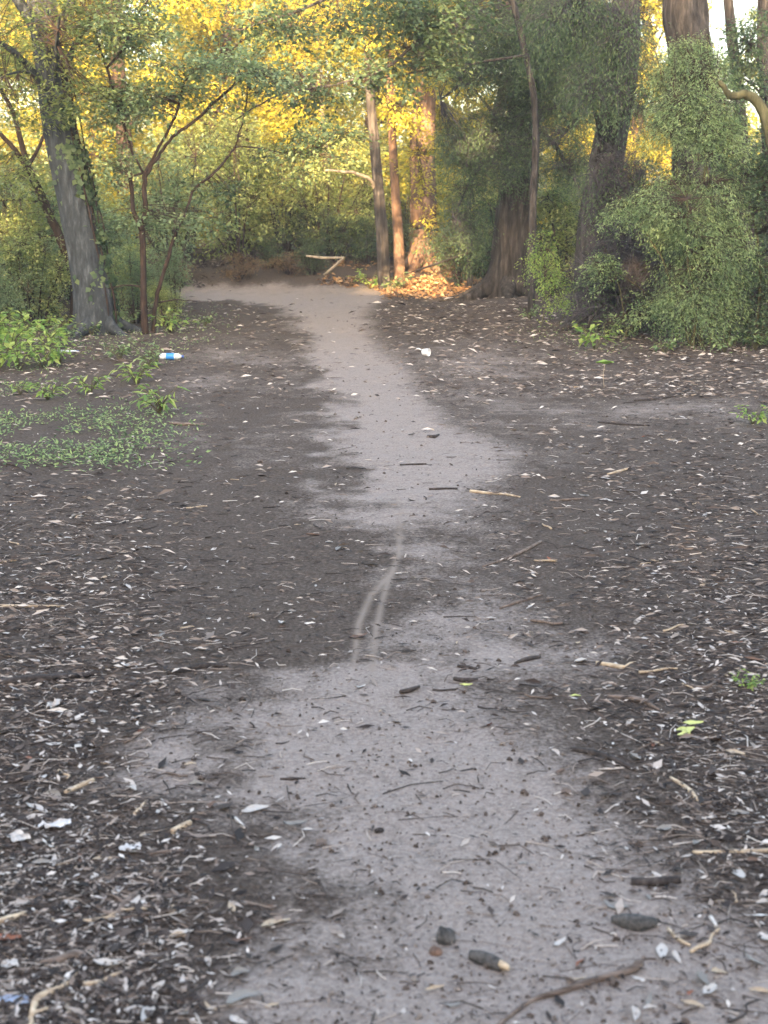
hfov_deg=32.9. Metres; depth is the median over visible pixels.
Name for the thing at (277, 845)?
fallen leaf
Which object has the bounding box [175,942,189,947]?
fallen leaf
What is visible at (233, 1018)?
fallen leaf
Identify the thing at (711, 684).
stick
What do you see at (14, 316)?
leafy weed
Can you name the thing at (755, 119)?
distant woodland
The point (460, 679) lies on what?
stick
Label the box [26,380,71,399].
leafy weed
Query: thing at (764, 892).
fallen leaf
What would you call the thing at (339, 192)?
shrub
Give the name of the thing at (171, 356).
plastic bottle
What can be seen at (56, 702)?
bark flake
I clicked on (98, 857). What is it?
fallen leaf
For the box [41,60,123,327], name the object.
ivy vine
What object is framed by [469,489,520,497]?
fallen branch
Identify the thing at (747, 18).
broadleaf tree
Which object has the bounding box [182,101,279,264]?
shrub
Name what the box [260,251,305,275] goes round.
shrub
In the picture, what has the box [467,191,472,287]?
tree
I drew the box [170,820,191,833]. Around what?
stick
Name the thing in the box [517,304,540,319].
leafy weed
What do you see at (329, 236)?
shrub
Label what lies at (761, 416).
leafy weed
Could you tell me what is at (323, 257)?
dead branch
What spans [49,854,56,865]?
fallen leaf
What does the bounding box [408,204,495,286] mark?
shrub
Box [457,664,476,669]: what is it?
stick
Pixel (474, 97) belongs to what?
broadleaf tree
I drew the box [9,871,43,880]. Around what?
stick
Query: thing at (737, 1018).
stick
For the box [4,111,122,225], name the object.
shrub
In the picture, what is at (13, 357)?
leafy weed
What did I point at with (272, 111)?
broadleaf tree
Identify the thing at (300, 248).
twig thicket
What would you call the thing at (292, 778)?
stick
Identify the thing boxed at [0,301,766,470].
ground cover
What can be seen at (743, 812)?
fallen leaf
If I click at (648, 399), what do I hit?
fallen branch
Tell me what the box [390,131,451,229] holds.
shrub
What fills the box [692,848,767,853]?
stick
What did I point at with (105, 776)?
stick
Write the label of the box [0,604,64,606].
fallen branch
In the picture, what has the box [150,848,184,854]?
stick
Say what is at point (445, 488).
stick
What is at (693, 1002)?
fallen leaf
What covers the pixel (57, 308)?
leafy weed
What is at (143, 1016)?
fallen leaf
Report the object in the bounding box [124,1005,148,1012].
fallen leaf
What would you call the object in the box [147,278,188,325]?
shrub
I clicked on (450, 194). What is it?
shrub
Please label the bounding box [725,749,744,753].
fallen leaf
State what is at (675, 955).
fallen leaf
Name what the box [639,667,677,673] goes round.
stick
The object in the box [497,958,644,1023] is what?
fallen branch
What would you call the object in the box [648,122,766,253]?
shrub
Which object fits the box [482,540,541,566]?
fallen branch
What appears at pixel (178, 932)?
fallen leaf
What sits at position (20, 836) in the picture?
paper scrap
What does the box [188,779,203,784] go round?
fallen leaf
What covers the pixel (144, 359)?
leafy weed
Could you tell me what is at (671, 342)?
leafy weed
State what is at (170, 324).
leafy weed
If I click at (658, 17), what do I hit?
broadleaf tree
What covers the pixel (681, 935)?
fallen leaf
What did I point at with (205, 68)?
forked sapling
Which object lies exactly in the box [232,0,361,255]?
tree
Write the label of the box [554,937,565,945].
fallen leaf
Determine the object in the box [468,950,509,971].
log piece
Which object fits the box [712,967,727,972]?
fallen leaf
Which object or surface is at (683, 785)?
stick
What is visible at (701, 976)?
fallen leaf
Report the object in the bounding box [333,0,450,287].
tree
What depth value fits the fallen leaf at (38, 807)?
3.32 m
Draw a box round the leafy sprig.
[676,720,703,735]
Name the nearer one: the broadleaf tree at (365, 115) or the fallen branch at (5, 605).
the fallen branch at (5, 605)
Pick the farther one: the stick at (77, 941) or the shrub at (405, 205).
the shrub at (405, 205)
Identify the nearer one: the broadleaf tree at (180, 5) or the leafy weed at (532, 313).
the leafy weed at (532, 313)
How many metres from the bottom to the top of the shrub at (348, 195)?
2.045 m
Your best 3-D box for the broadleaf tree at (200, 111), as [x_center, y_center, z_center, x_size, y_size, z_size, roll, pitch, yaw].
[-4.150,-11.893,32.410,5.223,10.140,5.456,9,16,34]
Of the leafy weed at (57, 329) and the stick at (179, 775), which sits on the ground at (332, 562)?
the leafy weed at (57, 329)
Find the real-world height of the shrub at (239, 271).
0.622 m
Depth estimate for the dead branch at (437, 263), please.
19.52 m
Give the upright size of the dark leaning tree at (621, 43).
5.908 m
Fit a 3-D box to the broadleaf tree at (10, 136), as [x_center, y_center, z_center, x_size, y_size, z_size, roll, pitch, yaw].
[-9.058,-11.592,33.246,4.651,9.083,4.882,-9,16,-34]
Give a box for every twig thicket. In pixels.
[246,232,374,257]
[545,126,679,335]
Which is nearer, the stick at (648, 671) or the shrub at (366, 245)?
the stick at (648, 671)
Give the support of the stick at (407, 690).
on the dirt path
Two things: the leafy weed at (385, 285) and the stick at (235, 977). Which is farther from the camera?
the leafy weed at (385, 285)
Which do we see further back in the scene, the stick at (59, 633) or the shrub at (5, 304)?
the shrub at (5, 304)
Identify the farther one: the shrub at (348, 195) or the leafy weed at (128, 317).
the shrub at (348, 195)
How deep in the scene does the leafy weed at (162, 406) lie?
9.40 m
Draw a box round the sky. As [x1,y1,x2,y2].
[0,0,760,194]
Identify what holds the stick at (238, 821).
on the ground at (332, 562)
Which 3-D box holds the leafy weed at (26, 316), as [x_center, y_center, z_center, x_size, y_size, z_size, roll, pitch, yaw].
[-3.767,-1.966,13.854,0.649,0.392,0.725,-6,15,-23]
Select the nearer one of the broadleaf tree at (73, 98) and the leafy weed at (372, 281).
the leafy weed at (372, 281)
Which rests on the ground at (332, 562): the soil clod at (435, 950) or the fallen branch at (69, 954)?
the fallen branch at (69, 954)
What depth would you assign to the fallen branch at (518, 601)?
4.98 m
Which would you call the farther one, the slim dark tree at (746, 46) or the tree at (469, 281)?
the tree at (469, 281)
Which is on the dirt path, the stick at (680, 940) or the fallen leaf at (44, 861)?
the stick at (680, 940)
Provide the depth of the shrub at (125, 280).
16.35 m
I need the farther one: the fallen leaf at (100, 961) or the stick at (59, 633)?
the stick at (59, 633)
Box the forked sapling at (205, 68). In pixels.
[45,0,318,333]
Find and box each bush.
[512,227,574,325]
[575,248,675,341]
[584,26,767,351]
[724,122,767,346]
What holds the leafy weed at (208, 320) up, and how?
on the ground at (332, 562)
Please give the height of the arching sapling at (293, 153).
2.948 m
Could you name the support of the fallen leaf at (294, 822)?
on the dirt path
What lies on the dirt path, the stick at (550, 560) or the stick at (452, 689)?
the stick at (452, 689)
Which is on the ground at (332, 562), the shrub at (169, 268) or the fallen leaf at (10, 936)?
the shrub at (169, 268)
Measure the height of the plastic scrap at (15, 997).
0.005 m
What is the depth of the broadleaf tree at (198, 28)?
27.93 m
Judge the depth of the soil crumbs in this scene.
3.11 m
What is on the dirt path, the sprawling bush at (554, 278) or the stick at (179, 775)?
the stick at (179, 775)
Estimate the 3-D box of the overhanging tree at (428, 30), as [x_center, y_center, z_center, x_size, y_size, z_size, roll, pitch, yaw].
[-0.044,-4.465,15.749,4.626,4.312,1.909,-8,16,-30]
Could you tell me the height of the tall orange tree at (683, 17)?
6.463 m
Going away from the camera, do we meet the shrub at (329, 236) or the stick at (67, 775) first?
the stick at (67, 775)
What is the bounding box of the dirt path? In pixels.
[96,282,767,1023]
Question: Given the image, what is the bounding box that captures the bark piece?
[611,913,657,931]
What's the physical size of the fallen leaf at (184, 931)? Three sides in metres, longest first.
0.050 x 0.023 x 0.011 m
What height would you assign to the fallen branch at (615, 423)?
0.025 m
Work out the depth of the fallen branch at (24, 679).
4.15 m
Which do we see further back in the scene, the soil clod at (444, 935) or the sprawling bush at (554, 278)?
the sprawling bush at (554, 278)
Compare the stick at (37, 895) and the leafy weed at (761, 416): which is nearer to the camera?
the stick at (37, 895)
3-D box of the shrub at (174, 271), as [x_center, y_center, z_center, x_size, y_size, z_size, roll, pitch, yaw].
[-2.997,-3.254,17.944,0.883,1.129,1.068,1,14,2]
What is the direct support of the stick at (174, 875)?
on the ground at (332, 562)
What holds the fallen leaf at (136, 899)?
on the ground at (332, 562)
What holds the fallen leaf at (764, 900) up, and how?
on the ground at (332, 562)
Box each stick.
[0,911,26,924]
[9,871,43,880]
[24,889,54,898]
[28,1006,47,1023]
[43,938,104,946]
[49,630,72,636]
[58,769,69,778]
[64,778,94,793]
[83,912,116,921]
[83,971,121,985]
[88,774,108,778]
[99,992,140,998]
[121,907,146,910]
[123,728,147,743]
[133,800,146,815]
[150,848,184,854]
[157,971,180,982]
[159,871,189,878]
[166,771,187,776]
[169,889,179,895]
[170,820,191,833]
[178,980,207,997]
[196,820,214,832]
[224,975,247,982]
[234,816,245,828]
[280,777,305,780]
[399,685,420,693]
[400,463,426,465]
[427,434,439,437]
[429,487,457,489]
[432,688,455,690]
[453,677,477,681]
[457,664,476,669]
[477,706,506,709]
[514,655,540,663]
[524,693,556,698]
[530,619,562,624]
[534,559,556,561]
[550,498,582,500]
[596,661,635,668]
[607,467,628,474]
[631,875,681,886]
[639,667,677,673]
[663,624,683,631]
[666,927,690,946]
[669,776,700,804]
[689,678,720,688]
[689,928,719,953]
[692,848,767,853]
[696,636,727,642]
[709,915,717,927]
[727,999,758,1023]
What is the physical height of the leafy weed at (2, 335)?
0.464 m
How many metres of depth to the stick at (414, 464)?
7.61 m
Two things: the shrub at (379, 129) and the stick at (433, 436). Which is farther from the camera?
the shrub at (379, 129)
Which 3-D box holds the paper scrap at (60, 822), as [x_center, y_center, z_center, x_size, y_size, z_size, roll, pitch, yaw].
[-0.815,0.773,3.216,0.081,0.015,0.041,-4,14,-17]
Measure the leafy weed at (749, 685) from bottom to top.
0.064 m
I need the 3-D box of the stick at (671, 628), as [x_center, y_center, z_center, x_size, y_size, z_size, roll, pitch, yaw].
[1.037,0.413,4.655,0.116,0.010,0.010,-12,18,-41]
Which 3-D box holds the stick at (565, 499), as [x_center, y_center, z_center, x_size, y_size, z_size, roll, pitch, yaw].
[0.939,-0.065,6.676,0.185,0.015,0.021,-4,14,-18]
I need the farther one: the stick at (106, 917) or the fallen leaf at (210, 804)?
the fallen leaf at (210, 804)
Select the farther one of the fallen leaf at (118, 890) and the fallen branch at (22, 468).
the fallen branch at (22, 468)
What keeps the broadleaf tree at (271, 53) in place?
on the ground at (332, 562)
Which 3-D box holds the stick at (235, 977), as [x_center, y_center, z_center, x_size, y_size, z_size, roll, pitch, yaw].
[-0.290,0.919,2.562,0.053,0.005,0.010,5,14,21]
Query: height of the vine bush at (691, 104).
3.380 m
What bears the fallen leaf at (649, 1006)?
on the dirt path
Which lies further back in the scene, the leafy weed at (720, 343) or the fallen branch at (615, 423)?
the leafy weed at (720, 343)
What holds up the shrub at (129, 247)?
on the ground at (332, 562)
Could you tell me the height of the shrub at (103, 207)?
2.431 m
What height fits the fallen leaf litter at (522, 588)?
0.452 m
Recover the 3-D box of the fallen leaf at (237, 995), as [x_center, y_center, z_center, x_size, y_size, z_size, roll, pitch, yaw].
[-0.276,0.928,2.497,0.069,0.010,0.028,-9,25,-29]
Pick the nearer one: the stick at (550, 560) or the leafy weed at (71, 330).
the stick at (550, 560)
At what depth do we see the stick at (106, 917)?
2.77 m
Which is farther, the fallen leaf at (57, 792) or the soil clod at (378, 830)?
the fallen leaf at (57, 792)
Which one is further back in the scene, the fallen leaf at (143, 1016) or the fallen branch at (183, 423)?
the fallen branch at (183, 423)
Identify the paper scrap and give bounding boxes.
[6,830,30,841]
[38,818,70,828]
[119,842,141,850]
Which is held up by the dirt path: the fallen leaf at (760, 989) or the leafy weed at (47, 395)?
the fallen leaf at (760, 989)
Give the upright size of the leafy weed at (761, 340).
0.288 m
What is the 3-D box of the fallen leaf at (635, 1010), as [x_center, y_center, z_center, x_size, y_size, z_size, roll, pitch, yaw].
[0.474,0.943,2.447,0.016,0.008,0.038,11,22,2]
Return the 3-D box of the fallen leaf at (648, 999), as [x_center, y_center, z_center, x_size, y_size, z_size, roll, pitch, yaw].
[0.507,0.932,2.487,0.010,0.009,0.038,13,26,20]
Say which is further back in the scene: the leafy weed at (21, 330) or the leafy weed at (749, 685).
the leafy weed at (21, 330)
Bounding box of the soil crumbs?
[0,311,767,1023]
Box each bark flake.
[1,958,18,967]
[46,698,60,708]
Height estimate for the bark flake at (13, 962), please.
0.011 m
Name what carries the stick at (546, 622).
on the ground at (332, 562)
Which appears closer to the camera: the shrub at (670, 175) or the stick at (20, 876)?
the stick at (20, 876)
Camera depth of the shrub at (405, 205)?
27.02 m
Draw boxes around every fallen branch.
[0,462,31,474]
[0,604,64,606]
[0,671,102,686]
[29,972,76,1017]
[39,949,85,963]
[54,992,80,1023]
[67,627,97,643]
[97,890,139,916]
[167,663,227,674]
[169,421,205,425]
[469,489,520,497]
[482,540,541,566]
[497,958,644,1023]
[499,593,542,608]
[570,747,635,770]
[598,421,649,425]
[607,694,659,710]
[634,388,690,400]
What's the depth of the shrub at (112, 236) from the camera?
18.83 m
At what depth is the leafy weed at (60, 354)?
12.45 m
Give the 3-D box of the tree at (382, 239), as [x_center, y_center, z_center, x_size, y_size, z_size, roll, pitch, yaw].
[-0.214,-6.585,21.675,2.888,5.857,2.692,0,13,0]
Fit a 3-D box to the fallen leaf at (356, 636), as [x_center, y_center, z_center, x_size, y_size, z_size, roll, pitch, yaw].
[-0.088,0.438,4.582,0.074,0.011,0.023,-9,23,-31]
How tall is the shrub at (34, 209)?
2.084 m
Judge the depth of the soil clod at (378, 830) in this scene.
3.18 m
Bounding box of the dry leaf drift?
[317,250,482,298]
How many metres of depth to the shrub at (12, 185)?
20.84 m
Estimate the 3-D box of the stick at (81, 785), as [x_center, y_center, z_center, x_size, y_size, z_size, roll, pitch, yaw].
[-0.807,0.726,3.443,0.012,0.015,0.094,11,18,39]
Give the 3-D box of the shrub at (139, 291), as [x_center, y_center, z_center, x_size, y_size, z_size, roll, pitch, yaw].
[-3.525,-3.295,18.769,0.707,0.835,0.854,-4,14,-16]
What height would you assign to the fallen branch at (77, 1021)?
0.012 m
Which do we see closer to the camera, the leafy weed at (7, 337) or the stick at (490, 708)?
the stick at (490, 708)
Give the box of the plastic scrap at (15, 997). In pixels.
[0,994,30,1004]
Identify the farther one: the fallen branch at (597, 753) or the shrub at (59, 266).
the shrub at (59, 266)
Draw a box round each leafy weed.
[0,302,29,328]
[0,307,48,349]
[0,310,20,348]
[0,328,34,367]
[0,337,49,369]
[1,310,60,344]
[5,380,32,394]
[11,339,64,367]
[15,315,75,349]
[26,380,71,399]
[33,338,87,362]
[35,301,64,323]
[50,320,85,336]
[67,373,113,394]
[75,321,102,335]
[100,338,137,358]
[109,359,161,383]
[118,305,140,323]
[126,342,163,366]
[131,382,188,412]
[148,307,197,332]
[195,311,217,326]
[350,268,377,288]
[381,272,412,292]
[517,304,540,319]
[572,320,622,349]
[648,332,683,353]
[705,330,739,351]
[728,404,767,423]
[731,668,766,690]
[742,324,767,349]
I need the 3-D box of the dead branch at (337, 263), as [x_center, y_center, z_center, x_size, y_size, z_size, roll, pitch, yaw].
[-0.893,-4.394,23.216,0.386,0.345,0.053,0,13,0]
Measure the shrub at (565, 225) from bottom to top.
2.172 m
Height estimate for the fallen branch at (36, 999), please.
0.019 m
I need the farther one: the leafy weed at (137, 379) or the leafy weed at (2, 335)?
the leafy weed at (2, 335)
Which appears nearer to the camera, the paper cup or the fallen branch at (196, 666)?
the fallen branch at (196, 666)
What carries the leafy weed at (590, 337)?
on the ground at (332, 562)
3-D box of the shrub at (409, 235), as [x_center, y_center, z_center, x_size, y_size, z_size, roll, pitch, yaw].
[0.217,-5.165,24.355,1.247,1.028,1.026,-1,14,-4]
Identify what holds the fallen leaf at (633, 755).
on the ground at (332, 562)
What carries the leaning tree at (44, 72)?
on the ground at (332, 562)
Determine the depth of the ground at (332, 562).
5.86 m
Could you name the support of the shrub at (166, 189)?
on the ground at (332, 562)
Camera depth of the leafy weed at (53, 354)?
12.24 m
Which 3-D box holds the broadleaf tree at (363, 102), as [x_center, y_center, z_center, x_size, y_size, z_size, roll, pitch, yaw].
[1.782,-10.978,32.457,5.287,8.621,5.037,10,17,35]
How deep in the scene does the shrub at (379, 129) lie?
28.27 m
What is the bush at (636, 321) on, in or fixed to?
on the ground at (332, 562)
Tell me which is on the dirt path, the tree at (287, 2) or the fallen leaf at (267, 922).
the fallen leaf at (267, 922)
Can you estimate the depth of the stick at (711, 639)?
4.52 m
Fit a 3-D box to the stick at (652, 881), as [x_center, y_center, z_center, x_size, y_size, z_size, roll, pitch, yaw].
[0.609,0.827,2.910,0.112,0.024,0.023,0,13,0]
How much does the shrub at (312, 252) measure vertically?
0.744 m
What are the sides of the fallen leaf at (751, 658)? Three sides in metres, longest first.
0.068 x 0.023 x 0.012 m
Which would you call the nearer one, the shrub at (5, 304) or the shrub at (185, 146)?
the shrub at (5, 304)
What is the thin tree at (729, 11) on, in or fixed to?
on the ground at (332, 562)
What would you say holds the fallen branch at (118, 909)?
on the ground at (332, 562)
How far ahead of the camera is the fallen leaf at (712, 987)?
2.52 m
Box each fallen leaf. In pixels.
[0,933,20,939]
[26,803,47,811]
[31,858,52,863]
[46,789,60,795]
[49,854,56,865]
[93,855,111,858]
[93,958,123,966]
[112,884,126,893]
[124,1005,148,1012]
[130,895,139,905]
[141,1006,154,1020]
[148,679,163,683]
[151,980,164,990]
[169,931,185,936]
[170,929,193,934]
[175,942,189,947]
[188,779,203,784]
[204,857,215,861]
[205,957,210,966]
[206,801,215,808]
[226,989,259,1004]
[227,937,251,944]
[228,901,235,911]
[230,966,249,975]
[230,1015,247,1023]
[241,804,268,811]
[261,918,290,926]
[271,843,281,850]
[283,819,306,824]
[349,632,366,637]
[425,985,443,989]
[445,1002,459,1006]
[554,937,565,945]
[574,657,585,661]
[604,899,629,907]
[630,752,640,758]
[632,1005,639,1019]
[643,1004,657,1008]
[646,991,651,1004]
[656,824,675,829]
[656,943,667,956]
[672,950,681,963]
[675,931,689,937]
[681,1000,703,1006]
[696,970,708,984]
[703,983,716,993]
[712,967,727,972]
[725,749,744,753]
[727,809,749,815]
[732,868,744,877]
[744,656,764,661]
[745,857,765,861]
[745,952,764,964]
[748,987,767,991]
[756,898,767,903]
[756,933,767,940]
[759,889,767,897]
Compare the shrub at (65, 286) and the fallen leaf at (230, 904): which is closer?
the fallen leaf at (230, 904)
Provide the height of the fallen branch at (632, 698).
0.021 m
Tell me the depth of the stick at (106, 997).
2.51 m
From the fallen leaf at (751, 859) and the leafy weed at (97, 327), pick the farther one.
the leafy weed at (97, 327)
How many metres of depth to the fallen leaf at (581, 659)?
4.34 m
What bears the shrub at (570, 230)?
on the ground at (332, 562)
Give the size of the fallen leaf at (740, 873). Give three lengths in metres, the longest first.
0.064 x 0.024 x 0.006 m
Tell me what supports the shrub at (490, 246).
on the ground at (332, 562)
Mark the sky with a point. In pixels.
(739, 8)
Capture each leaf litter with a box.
[0,296,767,745]
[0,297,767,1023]
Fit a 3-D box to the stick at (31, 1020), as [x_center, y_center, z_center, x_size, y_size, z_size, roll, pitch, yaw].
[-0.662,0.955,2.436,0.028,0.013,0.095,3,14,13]
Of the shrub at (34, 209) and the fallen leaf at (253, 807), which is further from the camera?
the shrub at (34, 209)
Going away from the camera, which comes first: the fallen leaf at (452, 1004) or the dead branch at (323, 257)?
the fallen leaf at (452, 1004)
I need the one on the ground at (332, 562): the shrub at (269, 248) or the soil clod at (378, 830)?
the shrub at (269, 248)
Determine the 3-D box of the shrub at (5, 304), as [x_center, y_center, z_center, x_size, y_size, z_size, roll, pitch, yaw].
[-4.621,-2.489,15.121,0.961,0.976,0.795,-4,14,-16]
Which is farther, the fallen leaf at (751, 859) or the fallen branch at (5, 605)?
the fallen branch at (5, 605)
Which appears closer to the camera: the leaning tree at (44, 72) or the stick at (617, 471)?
the stick at (617, 471)
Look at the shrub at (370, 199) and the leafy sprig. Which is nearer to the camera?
the leafy sprig
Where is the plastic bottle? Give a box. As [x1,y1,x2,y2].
[160,353,183,359]
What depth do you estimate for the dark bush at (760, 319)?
13.41 m
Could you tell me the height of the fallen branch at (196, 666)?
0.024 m
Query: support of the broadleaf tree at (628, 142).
on the ground at (332, 562)
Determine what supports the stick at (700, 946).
on the dirt path
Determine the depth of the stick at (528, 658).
4.37 m
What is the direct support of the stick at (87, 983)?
on the ground at (332, 562)
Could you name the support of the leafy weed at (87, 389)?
on the ground at (332, 562)
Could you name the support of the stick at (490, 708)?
on the dirt path
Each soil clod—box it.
[374,827,383,833]
[429,945,442,955]
[436,925,455,945]
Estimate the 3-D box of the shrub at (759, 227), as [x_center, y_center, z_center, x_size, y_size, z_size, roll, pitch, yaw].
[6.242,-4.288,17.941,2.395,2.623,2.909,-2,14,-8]
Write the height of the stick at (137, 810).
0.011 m
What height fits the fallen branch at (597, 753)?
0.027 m
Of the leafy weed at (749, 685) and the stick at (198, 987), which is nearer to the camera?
the stick at (198, 987)
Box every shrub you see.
[0,162,58,286]
[0,170,69,289]
[0,177,109,310]
[0,203,49,318]
[0,217,71,326]
[0,232,63,328]
[0,259,25,329]
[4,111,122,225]
[21,168,137,274]
[23,252,68,319]
[49,241,69,299]
[53,181,152,298]
[100,127,227,288]
[106,107,252,260]
[110,235,163,311]
[112,248,170,323]
[115,257,153,309]
[123,252,200,297]
[146,234,196,312]
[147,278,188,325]
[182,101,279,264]
[190,96,310,253]
[216,251,271,281]
[220,124,337,256]
[247,228,293,267]
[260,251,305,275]
[274,204,332,258]
[278,110,390,259]
[284,83,409,246]
[290,236,332,276]
[305,204,373,261]
[314,159,392,244]
[315,133,400,252]
[347,210,392,264]
[362,137,452,251]
[368,209,423,260]
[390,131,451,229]
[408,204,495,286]
[435,162,497,277]
[452,185,572,287]
[535,176,582,292]
[537,143,647,280]
[538,164,623,276]
[628,158,759,278]
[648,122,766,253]
[721,129,766,267]
[751,138,767,256]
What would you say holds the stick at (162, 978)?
on the ground at (332, 562)
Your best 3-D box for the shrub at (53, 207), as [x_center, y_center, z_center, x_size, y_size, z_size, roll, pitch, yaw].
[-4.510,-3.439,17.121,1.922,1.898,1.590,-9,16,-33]
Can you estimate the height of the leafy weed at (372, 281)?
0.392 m
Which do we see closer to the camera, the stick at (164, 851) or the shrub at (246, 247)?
the stick at (164, 851)
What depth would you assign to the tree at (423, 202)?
23.61 m
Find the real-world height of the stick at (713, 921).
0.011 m
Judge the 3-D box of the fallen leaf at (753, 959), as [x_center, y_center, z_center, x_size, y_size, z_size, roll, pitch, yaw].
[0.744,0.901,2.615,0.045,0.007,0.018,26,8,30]
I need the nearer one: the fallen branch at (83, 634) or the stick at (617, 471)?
the fallen branch at (83, 634)
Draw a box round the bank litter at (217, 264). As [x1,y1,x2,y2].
[113,241,399,297]
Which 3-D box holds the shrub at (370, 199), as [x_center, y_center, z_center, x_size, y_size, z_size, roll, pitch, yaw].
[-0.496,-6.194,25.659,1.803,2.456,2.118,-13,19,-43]
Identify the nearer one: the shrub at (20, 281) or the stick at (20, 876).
the stick at (20, 876)
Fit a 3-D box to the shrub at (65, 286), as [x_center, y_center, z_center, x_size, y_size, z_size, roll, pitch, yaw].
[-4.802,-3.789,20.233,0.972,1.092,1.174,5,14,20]
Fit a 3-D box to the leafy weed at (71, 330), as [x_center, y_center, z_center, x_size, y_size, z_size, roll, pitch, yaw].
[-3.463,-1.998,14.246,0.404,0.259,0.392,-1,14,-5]
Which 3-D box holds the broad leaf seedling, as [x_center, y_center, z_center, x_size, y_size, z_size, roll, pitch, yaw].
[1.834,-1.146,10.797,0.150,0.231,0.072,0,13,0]
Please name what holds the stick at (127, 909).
on the ground at (332, 562)
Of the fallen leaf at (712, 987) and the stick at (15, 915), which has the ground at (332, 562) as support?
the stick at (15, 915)
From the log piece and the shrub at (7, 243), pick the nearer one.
the log piece
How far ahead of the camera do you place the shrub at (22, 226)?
16.39 m
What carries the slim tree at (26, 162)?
on the ground at (332, 562)
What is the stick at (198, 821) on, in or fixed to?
on the ground at (332, 562)
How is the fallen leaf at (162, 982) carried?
on the ground at (332, 562)
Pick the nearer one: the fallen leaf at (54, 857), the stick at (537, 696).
the fallen leaf at (54, 857)
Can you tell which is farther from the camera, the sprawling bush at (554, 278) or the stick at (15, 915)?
the sprawling bush at (554, 278)
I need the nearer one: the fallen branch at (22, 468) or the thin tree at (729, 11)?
the fallen branch at (22, 468)
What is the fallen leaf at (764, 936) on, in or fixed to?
on the dirt path
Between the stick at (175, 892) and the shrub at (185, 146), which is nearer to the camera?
the stick at (175, 892)
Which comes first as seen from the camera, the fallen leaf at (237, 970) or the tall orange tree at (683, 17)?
the fallen leaf at (237, 970)
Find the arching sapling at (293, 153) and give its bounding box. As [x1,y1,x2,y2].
[151,68,380,332]
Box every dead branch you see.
[306,255,343,258]
[324,257,344,275]
[407,252,470,273]
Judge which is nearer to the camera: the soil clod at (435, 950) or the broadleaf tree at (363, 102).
the soil clod at (435, 950)
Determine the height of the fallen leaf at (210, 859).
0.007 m
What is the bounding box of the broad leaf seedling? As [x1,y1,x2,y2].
[596,360,613,386]
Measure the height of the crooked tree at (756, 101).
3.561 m
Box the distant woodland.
[0,0,761,231]
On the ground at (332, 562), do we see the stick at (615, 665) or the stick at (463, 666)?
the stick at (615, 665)
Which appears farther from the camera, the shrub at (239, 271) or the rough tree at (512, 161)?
the shrub at (239, 271)
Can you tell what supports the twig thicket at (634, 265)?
on the ground at (332, 562)
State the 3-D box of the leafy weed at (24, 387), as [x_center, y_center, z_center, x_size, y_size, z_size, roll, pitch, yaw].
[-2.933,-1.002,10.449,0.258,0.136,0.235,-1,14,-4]
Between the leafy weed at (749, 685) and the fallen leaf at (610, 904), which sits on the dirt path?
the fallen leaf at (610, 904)
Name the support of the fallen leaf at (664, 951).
on the dirt path
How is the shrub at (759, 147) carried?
on the ground at (332, 562)
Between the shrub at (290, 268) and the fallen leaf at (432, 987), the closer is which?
the fallen leaf at (432, 987)
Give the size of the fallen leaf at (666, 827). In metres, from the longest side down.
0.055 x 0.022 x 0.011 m
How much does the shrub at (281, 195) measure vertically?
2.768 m
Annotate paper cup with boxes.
[417,348,430,355]
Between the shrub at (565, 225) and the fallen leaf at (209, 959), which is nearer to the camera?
the fallen leaf at (209, 959)
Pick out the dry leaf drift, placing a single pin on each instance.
(409, 283)
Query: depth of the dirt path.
3.41 m
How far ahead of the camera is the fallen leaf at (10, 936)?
2.71 m
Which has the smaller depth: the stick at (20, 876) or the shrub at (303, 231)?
the stick at (20, 876)
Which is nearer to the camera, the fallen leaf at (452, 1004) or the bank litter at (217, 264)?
the fallen leaf at (452, 1004)
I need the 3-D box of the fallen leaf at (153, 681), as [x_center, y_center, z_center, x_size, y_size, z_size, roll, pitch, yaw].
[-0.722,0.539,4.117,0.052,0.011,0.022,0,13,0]
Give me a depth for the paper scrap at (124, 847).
3.08 m
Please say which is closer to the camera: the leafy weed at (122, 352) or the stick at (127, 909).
the stick at (127, 909)
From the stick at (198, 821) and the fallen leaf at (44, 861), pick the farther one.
the stick at (198, 821)
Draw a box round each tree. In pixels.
[0,0,141,220]
[0,0,165,225]
[0,0,177,338]
[0,10,123,323]
[5,0,245,254]
[110,0,308,235]
[136,0,355,241]
[181,0,410,239]
[184,0,538,314]
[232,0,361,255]
[238,10,388,223]
[256,4,470,246]
[292,0,454,290]
[331,24,503,244]
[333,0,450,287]
[353,0,494,278]
[383,0,606,240]
[398,0,651,301]
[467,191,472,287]
[489,0,664,236]
[492,0,670,333]
[547,0,750,237]
[644,0,755,331]
[709,0,767,246]
[717,15,767,150]
[720,0,764,202]
[723,0,756,299]
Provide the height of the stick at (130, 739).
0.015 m
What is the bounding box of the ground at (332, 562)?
[0,196,767,1023]
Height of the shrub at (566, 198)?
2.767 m

